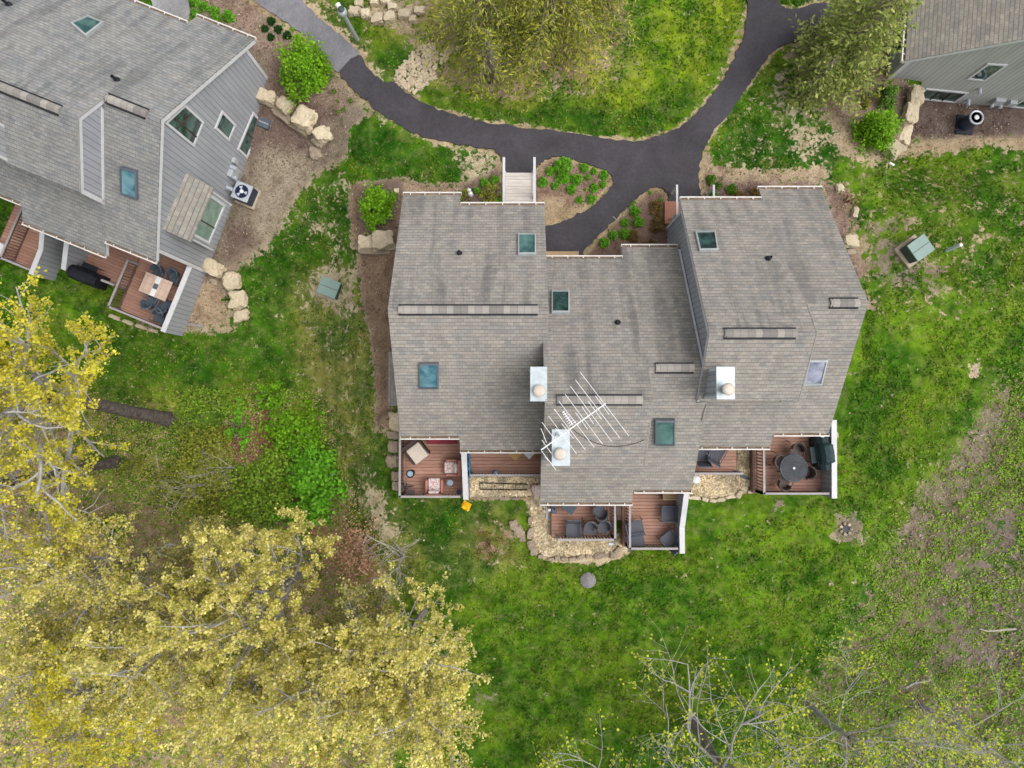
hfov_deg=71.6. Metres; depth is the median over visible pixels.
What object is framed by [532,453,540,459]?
storage box
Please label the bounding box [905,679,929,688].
fallen branch
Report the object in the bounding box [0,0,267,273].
grey sided house
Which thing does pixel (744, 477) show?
loose board
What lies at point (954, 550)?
undergrowth
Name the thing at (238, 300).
boulder
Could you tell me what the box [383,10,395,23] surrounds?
edging stone
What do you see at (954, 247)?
marker post
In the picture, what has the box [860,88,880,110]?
olive bush
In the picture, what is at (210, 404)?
feathery bush
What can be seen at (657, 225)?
russet plant
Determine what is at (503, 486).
trellis frame
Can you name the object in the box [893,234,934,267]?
transformer box
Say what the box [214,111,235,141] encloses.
window
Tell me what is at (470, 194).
garden figure
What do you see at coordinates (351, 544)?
rusty shrub
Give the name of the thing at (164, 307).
patio chair
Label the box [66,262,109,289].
covered grill
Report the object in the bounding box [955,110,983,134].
air conditioner
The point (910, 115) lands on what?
boulder
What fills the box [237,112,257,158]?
window
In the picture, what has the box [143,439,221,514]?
feathery bush
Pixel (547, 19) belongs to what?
larch tree
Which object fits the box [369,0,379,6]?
edging stone
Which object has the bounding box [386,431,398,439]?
boulder
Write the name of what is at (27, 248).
wooden deck
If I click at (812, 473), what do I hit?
patio chair
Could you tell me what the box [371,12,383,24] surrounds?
edging stone
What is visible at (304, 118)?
boulder
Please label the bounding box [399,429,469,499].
wooden deck
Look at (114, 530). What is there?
feathery bush
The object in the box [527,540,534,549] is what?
edging stone
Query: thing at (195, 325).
timber edge
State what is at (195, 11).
round plant
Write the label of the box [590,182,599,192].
round plant
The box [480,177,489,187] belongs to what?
round plant
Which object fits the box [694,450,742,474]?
wooden deck
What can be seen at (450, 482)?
drum table
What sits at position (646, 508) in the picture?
wooden deck
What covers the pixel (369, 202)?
lime bush
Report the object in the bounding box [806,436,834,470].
covered grill
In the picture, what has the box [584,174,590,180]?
round plant
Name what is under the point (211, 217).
window
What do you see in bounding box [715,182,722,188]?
round plant
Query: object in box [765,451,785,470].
patio chair
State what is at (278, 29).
dark plant
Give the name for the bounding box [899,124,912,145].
boulder
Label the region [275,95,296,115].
boulder
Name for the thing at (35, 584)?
blossom tree
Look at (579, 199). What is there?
round plant
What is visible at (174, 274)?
patio chair
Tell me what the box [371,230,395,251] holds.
boulder
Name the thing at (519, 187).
footbridge
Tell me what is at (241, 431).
feathery bush
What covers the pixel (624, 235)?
round plant
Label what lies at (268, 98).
boulder
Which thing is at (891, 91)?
olive bush
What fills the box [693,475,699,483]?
utility lid
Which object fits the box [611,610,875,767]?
budding tree
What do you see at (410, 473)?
side table
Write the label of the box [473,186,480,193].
round plant
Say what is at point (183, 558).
blossom tree
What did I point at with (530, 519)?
edging stone
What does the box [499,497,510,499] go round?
edging stone
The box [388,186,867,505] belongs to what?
townhouse block
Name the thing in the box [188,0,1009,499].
mulch
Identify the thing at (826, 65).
spruce tree
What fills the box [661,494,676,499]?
slatted bench
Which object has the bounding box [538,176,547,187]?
round plant
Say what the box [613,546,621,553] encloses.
edging stone
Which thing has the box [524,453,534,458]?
storage box
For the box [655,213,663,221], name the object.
russet plant
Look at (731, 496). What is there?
edging stone
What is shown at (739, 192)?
russet plant
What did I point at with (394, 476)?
boulder
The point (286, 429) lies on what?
feathery bush
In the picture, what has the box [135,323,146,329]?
edging stone
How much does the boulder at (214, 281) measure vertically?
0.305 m
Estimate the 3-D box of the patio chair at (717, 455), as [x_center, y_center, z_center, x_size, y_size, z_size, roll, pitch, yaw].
[8.236,2.870,28.701,0.632,0.950,0.799,30,88,1]
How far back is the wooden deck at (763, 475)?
29.13 m
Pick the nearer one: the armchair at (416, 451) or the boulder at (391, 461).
the armchair at (416, 451)
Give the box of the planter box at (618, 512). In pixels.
[616,506,621,519]
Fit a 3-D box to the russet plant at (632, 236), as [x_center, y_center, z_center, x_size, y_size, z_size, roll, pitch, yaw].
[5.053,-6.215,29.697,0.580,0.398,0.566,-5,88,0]
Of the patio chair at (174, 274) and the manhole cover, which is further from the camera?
the patio chair at (174, 274)
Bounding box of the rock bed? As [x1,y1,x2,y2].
[470,450,749,557]
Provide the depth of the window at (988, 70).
28.59 m
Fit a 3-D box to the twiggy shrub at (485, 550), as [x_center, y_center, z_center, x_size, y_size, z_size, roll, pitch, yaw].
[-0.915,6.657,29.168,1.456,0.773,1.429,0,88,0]
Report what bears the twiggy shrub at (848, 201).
on the ground at (708, 522)
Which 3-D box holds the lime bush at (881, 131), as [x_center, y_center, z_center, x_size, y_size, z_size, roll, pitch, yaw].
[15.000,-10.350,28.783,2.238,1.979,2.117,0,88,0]
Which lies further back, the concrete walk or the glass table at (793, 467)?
the concrete walk
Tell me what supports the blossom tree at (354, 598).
on the ground at (708, 522)
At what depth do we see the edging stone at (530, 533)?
29.39 m
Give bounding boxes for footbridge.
[503,157,535,201]
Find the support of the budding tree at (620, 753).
on the ground at (708, 522)
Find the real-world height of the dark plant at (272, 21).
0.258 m
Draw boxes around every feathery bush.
[87,513,127,538]
[110,449,151,483]
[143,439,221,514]
[152,383,265,417]
[166,399,202,436]
[170,416,246,463]
[175,468,252,527]
[211,472,297,530]
[223,393,254,452]
[225,440,300,507]
[252,390,327,465]
[253,380,284,413]
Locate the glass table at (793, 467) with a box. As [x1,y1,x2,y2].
[780,454,807,481]
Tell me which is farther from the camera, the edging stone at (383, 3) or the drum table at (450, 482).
the edging stone at (383, 3)
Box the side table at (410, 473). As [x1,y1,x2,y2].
[406,470,414,477]
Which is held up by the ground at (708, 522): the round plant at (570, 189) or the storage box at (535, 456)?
the round plant at (570, 189)
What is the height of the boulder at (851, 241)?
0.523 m
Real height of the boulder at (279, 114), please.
0.408 m
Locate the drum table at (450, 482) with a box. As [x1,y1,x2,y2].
[446,478,453,486]
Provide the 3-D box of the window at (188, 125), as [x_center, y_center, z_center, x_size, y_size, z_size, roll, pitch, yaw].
[-11.839,-9.473,25.725,0.049,2.240,1.030,22,88,1]
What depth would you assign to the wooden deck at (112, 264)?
31.23 m
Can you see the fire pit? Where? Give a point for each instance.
(845, 528)
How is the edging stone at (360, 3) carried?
on the ground at (708, 522)
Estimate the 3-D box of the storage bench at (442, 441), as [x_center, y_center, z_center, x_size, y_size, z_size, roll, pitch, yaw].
[-2.823,2.234,28.917,1.240,0.450,0.410,0,88,0]
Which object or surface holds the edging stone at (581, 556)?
on the ground at (708, 522)
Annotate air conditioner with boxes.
[231,180,260,210]
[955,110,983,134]
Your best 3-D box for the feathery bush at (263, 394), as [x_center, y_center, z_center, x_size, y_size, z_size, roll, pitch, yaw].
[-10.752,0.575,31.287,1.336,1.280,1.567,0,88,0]
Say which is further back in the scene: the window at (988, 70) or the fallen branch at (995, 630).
the fallen branch at (995, 630)
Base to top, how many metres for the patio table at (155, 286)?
0.747 m
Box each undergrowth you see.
[0,383,405,767]
[752,353,1023,767]
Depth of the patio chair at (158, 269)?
30.67 m
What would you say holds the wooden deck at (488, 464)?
on the ground at (708, 522)
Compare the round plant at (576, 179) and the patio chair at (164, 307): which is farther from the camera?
the patio chair at (164, 307)
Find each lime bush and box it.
[274,27,333,112]
[358,181,400,233]
[848,108,903,161]
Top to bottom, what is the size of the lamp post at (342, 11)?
3.071 m
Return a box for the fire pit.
[839,522,852,535]
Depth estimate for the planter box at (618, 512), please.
29.14 m
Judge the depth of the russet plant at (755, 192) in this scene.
29.64 m
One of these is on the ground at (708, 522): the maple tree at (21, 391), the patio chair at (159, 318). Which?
the maple tree at (21, 391)
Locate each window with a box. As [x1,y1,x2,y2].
[165,104,203,146]
[194,195,225,243]
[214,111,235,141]
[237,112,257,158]
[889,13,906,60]
[924,88,968,102]
[967,63,1007,81]
[1010,99,1023,108]
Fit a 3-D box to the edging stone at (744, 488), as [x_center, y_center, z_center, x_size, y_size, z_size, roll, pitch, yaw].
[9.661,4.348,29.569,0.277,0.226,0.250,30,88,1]
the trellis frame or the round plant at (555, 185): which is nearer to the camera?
the trellis frame
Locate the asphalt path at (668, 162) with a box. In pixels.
[340,0,838,254]
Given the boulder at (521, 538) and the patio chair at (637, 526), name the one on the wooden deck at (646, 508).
the patio chair at (637, 526)
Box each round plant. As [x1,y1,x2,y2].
[188,0,199,7]
[191,8,200,17]
[199,1,209,11]
[209,6,220,15]
[212,14,221,21]
[221,9,235,22]
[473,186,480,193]
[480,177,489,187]
[490,175,499,184]
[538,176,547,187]
[545,166,554,176]
[551,182,558,189]
[565,184,575,194]
[571,174,582,185]
[575,196,582,203]
[578,163,588,173]
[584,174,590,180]
[586,194,596,203]
[590,168,597,174]
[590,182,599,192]
[598,181,606,188]
[599,170,608,179]
[599,237,609,248]
[608,230,617,240]
[618,228,629,240]
[620,218,629,227]
[629,205,640,217]
[632,216,643,226]
[705,175,716,185]
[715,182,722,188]
[724,183,736,194]
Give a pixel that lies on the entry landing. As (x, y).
(562, 252)
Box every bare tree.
[147,468,205,518]
[168,430,236,496]
[354,522,424,607]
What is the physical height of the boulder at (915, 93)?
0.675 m
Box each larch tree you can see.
[415,0,547,87]
[454,28,519,101]
[468,0,639,103]
[543,0,635,56]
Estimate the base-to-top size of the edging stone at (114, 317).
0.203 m
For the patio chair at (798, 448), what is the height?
0.894 m
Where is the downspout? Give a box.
[546,506,550,519]
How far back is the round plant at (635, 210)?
29.69 m
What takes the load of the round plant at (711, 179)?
on the ground at (708, 522)
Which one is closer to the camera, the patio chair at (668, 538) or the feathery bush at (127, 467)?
the patio chair at (668, 538)
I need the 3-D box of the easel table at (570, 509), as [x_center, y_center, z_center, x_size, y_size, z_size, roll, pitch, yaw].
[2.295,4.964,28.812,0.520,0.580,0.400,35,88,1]
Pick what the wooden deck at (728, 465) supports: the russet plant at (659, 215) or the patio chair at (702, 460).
the patio chair at (702, 460)
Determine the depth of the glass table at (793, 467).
28.44 m
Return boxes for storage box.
[509,453,521,460]
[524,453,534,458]
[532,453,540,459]
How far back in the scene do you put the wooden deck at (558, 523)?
29.08 m
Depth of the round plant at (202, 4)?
29.62 m
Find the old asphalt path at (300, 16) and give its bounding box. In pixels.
[255,0,358,72]
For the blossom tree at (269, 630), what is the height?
11.552 m
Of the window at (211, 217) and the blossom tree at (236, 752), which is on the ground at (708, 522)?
the blossom tree at (236, 752)
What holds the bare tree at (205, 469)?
on the ground at (708, 522)
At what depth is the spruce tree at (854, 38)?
27.00 m
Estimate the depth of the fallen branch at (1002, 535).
29.85 m
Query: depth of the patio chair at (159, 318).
30.69 m
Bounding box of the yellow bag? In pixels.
[461,500,471,510]
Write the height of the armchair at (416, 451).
0.740 m
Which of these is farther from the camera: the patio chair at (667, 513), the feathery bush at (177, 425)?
the feathery bush at (177, 425)
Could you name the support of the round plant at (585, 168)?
on the ground at (708, 522)
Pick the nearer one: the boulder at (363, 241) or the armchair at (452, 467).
the armchair at (452, 467)
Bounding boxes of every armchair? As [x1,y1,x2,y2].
[401,440,429,464]
[424,478,443,495]
[444,459,461,476]
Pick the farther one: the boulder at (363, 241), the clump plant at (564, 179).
the boulder at (363, 241)
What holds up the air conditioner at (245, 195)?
on the ground at (708, 522)
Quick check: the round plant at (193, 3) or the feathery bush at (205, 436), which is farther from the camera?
the feathery bush at (205, 436)
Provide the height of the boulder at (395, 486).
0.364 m
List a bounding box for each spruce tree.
[783,0,922,123]
[784,49,844,117]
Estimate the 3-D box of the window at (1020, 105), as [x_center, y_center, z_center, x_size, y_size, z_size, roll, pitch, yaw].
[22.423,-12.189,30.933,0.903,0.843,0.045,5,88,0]
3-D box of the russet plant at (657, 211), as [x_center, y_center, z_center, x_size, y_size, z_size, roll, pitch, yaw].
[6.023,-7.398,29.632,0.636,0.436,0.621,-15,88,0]
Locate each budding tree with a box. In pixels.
[532,660,767,767]
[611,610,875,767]
[700,675,843,767]
[721,621,1021,767]
[895,633,1023,767]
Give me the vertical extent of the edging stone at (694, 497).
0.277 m
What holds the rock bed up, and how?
on the ground at (708, 522)
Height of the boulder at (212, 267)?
0.872 m
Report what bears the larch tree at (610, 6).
on the ground at (708, 522)
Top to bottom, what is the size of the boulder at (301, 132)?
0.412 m
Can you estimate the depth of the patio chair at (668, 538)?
28.62 m
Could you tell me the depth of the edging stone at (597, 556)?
29.37 m
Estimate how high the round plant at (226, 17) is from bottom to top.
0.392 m
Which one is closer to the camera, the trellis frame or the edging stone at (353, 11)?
the trellis frame
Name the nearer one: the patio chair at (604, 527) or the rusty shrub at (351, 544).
the patio chair at (604, 527)
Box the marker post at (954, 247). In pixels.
[945,243,962,251]
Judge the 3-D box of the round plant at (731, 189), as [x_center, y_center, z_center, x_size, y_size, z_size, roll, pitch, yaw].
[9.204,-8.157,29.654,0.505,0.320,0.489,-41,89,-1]
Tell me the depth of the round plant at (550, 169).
29.63 m
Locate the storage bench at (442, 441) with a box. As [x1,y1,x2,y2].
[427,436,457,443]
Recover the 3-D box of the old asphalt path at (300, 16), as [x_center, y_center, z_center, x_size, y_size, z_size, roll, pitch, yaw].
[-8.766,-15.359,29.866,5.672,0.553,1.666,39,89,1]
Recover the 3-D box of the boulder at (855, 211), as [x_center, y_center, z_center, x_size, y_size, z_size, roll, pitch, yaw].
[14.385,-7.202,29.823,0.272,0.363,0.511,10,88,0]
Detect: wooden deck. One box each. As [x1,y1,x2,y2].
[0,201,63,280]
[61,238,138,289]
[107,255,205,335]
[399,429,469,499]
[469,453,540,475]
[550,502,615,540]
[620,490,688,553]
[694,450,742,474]
[749,420,836,497]
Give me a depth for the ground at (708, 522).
29.86 m
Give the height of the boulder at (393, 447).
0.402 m
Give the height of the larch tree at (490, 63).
4.302 m
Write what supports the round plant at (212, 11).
on the ground at (708, 522)
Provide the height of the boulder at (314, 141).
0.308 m
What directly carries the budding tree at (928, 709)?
on the ground at (708, 522)
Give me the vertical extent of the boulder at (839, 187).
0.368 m
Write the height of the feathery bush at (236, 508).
1.844 m
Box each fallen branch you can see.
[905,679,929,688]
[979,627,1016,631]
[988,529,1015,545]
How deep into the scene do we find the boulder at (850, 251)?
29.79 m
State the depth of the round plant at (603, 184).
29.69 m
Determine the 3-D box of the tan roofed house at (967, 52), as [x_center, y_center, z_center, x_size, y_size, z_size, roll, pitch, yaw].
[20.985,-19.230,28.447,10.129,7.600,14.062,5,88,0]
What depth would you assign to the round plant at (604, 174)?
29.62 m
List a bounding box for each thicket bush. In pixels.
[269,499,332,529]
[281,441,351,522]
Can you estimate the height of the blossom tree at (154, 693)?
11.548 m
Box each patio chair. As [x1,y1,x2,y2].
[140,294,156,309]
[149,263,163,277]
[149,308,165,325]
[155,299,171,313]
[164,267,179,286]
[565,519,580,537]
[581,518,597,536]
[589,502,608,522]
[593,520,611,537]
[624,517,645,539]
[626,532,644,551]
[656,526,685,555]
[659,504,677,522]
[696,450,712,466]
[707,450,727,467]
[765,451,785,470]
[769,471,793,491]
[785,440,805,457]
[803,464,817,479]
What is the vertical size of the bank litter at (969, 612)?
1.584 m
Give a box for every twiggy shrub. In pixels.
[473,528,506,562]
[839,188,862,211]
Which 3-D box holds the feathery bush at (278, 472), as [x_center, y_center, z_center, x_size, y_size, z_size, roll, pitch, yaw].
[-10.536,3.982,31.115,3.714,1.599,2.935,-34,88,-1]
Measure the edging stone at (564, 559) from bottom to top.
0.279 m
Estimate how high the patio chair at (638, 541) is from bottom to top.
0.950 m
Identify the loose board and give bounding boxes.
[740,475,749,480]
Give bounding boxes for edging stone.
[108,314,120,320]
[121,319,133,324]
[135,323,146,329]
[148,328,157,332]
[348,5,360,17]
[354,0,363,7]
[359,8,371,19]
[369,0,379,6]
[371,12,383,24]
[380,0,390,6]
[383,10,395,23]
[387,2,397,11]
[398,8,410,19]
[408,15,416,23]
[414,6,424,15]
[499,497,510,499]
[527,527,533,538]
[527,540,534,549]
[528,515,532,524]
[530,547,537,555]
[561,557,568,561]
[568,556,576,561]
[576,554,584,559]
[593,553,607,559]
[609,552,616,558]
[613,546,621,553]
[689,495,700,499]
[716,497,725,501]
[725,494,735,498]
[735,490,742,498]
[741,485,747,491]
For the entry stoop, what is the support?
on the ground at (708, 522)
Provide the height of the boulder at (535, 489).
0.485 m
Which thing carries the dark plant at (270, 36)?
on the ground at (708, 522)
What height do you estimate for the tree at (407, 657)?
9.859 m
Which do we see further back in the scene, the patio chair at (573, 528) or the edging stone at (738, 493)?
the edging stone at (738, 493)
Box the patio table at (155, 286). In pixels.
[138,271,178,301]
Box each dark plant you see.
[261,24,268,32]
[267,17,275,25]
[267,33,274,40]
[273,25,282,33]
[282,30,291,39]
[793,0,800,4]
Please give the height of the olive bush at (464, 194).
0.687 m
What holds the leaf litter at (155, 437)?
on the ground at (708, 522)
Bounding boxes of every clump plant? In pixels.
[553,156,572,175]
[555,170,571,184]
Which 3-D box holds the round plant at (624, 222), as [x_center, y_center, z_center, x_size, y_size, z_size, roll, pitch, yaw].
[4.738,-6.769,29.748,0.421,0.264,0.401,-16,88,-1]
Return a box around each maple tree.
[0,266,176,549]
[0,395,122,602]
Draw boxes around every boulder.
[202,257,226,277]
[209,277,218,285]
[222,271,241,290]
[228,290,247,309]
[233,308,249,322]
[256,87,278,107]
[269,105,291,124]
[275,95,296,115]
[287,123,307,137]
[291,104,317,134]
[308,146,321,159]
[311,135,325,148]
[312,125,332,144]
[357,235,371,252]
[360,247,390,255]
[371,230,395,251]
[385,454,398,468]
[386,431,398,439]
[387,440,398,452]
[388,411,399,431]
[391,471,398,481]
[392,481,398,490]
[509,519,517,529]
[512,524,524,537]
[519,534,524,541]
[530,483,539,498]
[835,183,844,193]
[842,234,859,247]
[847,248,855,254]
[851,206,858,218]
[881,139,906,160]
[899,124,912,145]
[900,102,919,126]
[907,84,924,106]
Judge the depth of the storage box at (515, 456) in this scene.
28.81 m
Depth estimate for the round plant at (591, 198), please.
29.68 m
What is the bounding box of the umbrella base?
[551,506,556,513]
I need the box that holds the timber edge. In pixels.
[186,323,203,327]
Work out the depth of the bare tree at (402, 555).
26.08 m
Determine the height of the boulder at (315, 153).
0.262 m
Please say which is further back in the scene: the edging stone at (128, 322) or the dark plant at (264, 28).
the edging stone at (128, 322)
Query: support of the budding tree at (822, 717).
on the ground at (708, 522)
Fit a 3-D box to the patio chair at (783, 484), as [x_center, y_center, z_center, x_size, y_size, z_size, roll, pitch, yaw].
[10.959,3.986,28.692,0.612,0.894,0.696,29,88,1]
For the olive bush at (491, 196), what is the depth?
29.55 m
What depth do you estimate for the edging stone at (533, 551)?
29.32 m
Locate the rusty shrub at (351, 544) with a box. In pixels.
[323,509,384,586]
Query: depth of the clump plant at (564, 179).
29.53 m
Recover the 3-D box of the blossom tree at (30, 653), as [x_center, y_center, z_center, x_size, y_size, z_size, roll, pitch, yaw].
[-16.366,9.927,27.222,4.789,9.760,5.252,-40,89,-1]
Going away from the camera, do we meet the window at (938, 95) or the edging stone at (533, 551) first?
the edging stone at (533, 551)
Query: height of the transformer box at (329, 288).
0.840 m
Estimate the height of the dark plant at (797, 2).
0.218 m
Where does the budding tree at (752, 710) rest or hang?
on the ground at (708, 522)
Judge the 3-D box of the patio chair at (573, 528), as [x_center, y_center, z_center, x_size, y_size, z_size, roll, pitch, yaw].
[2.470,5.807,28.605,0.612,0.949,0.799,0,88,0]
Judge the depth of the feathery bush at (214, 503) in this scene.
31.34 m
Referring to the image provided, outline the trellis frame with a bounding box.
[479,482,526,490]
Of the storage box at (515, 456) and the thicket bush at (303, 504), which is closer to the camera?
the storage box at (515, 456)
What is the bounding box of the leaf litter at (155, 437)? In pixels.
[0,371,412,767]
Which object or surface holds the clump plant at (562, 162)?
on the ground at (708, 522)
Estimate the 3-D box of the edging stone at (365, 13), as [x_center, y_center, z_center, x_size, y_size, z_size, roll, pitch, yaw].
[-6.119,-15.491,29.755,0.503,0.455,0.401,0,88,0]
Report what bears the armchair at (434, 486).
on the wooden deck at (431, 465)
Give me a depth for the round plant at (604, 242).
29.75 m
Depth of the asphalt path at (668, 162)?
29.68 m
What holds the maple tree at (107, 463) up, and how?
on the ground at (708, 522)
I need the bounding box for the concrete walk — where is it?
[151,0,190,19]
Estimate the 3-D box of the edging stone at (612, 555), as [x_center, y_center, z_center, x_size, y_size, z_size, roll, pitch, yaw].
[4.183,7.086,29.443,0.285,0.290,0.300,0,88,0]
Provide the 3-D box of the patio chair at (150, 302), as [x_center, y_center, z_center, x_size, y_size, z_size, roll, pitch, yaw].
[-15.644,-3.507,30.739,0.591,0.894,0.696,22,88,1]
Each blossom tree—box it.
[0,507,170,674]
[0,575,148,741]
[0,621,174,767]
[48,556,249,742]
[120,510,241,634]
[127,503,341,758]
[154,648,305,767]
[218,612,396,767]
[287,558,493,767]
[307,577,409,708]
[362,657,489,767]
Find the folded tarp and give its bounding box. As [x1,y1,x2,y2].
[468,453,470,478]
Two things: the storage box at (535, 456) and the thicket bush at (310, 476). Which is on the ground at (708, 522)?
the thicket bush at (310, 476)
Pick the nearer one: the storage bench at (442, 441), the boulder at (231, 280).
the storage bench at (442, 441)
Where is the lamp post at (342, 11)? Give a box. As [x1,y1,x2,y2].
[335,2,358,40]
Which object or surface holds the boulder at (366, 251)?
on the ground at (708, 522)
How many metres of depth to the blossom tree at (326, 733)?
22.18 m
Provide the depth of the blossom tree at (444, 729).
22.94 m
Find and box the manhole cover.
[580,572,595,587]
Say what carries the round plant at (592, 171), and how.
on the ground at (708, 522)
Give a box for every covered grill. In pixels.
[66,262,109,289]
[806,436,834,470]
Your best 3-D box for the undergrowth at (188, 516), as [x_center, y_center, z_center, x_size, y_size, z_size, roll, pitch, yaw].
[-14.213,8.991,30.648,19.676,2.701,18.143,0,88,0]
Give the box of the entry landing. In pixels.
[546,251,578,254]
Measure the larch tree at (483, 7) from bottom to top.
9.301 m
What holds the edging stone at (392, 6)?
on the ground at (708, 522)
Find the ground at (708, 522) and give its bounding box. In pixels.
[0,0,1023,767]
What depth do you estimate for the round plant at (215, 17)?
29.63 m
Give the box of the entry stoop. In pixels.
[664,185,714,224]
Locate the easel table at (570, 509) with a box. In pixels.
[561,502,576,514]
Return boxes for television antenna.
[541,372,628,469]
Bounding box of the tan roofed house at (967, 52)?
[888,0,1023,108]
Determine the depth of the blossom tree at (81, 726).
24.57 m
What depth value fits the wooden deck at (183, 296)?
31.16 m
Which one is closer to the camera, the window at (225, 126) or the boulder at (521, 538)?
the window at (225, 126)
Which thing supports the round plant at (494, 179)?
on the ground at (708, 522)
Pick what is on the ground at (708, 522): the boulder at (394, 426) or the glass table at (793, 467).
the boulder at (394, 426)
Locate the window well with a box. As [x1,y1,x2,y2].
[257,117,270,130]
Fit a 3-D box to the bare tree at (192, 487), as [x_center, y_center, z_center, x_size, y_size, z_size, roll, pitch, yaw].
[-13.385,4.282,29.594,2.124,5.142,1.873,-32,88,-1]
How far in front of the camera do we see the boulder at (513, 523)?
29.37 m
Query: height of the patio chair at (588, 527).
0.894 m
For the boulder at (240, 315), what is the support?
on the ground at (708, 522)
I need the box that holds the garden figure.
[467,188,472,197]
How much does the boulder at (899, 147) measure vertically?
0.647 m
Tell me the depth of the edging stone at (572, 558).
29.34 m
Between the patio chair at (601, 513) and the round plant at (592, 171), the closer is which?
the patio chair at (601, 513)
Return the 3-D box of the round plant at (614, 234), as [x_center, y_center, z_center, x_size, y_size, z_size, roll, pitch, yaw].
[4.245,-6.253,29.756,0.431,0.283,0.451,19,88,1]
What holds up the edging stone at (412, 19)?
on the ground at (708, 522)
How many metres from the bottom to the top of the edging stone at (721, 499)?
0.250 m
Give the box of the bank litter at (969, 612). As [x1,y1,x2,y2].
[785,381,1023,767]
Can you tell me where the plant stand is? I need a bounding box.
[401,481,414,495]
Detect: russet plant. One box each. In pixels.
[626,229,637,242]
[648,200,662,215]
[649,218,665,233]
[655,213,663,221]
[732,189,743,195]
[750,187,759,195]
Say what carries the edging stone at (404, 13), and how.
on the ground at (708, 522)
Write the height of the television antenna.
1.340 m
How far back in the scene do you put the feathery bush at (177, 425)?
31.57 m
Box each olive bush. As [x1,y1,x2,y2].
[460,188,467,201]
[477,182,502,201]
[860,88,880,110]
[875,79,900,110]
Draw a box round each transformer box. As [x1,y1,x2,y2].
[316,275,341,302]
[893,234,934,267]
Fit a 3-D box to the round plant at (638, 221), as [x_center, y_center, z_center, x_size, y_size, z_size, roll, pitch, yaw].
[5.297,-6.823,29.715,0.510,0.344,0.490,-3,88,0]
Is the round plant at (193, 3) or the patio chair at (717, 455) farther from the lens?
the round plant at (193, 3)
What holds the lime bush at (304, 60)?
on the ground at (708, 522)
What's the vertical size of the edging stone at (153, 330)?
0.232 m
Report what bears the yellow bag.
on the ground at (708, 522)
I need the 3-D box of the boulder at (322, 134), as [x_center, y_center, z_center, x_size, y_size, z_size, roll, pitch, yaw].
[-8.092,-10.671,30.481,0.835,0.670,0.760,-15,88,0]

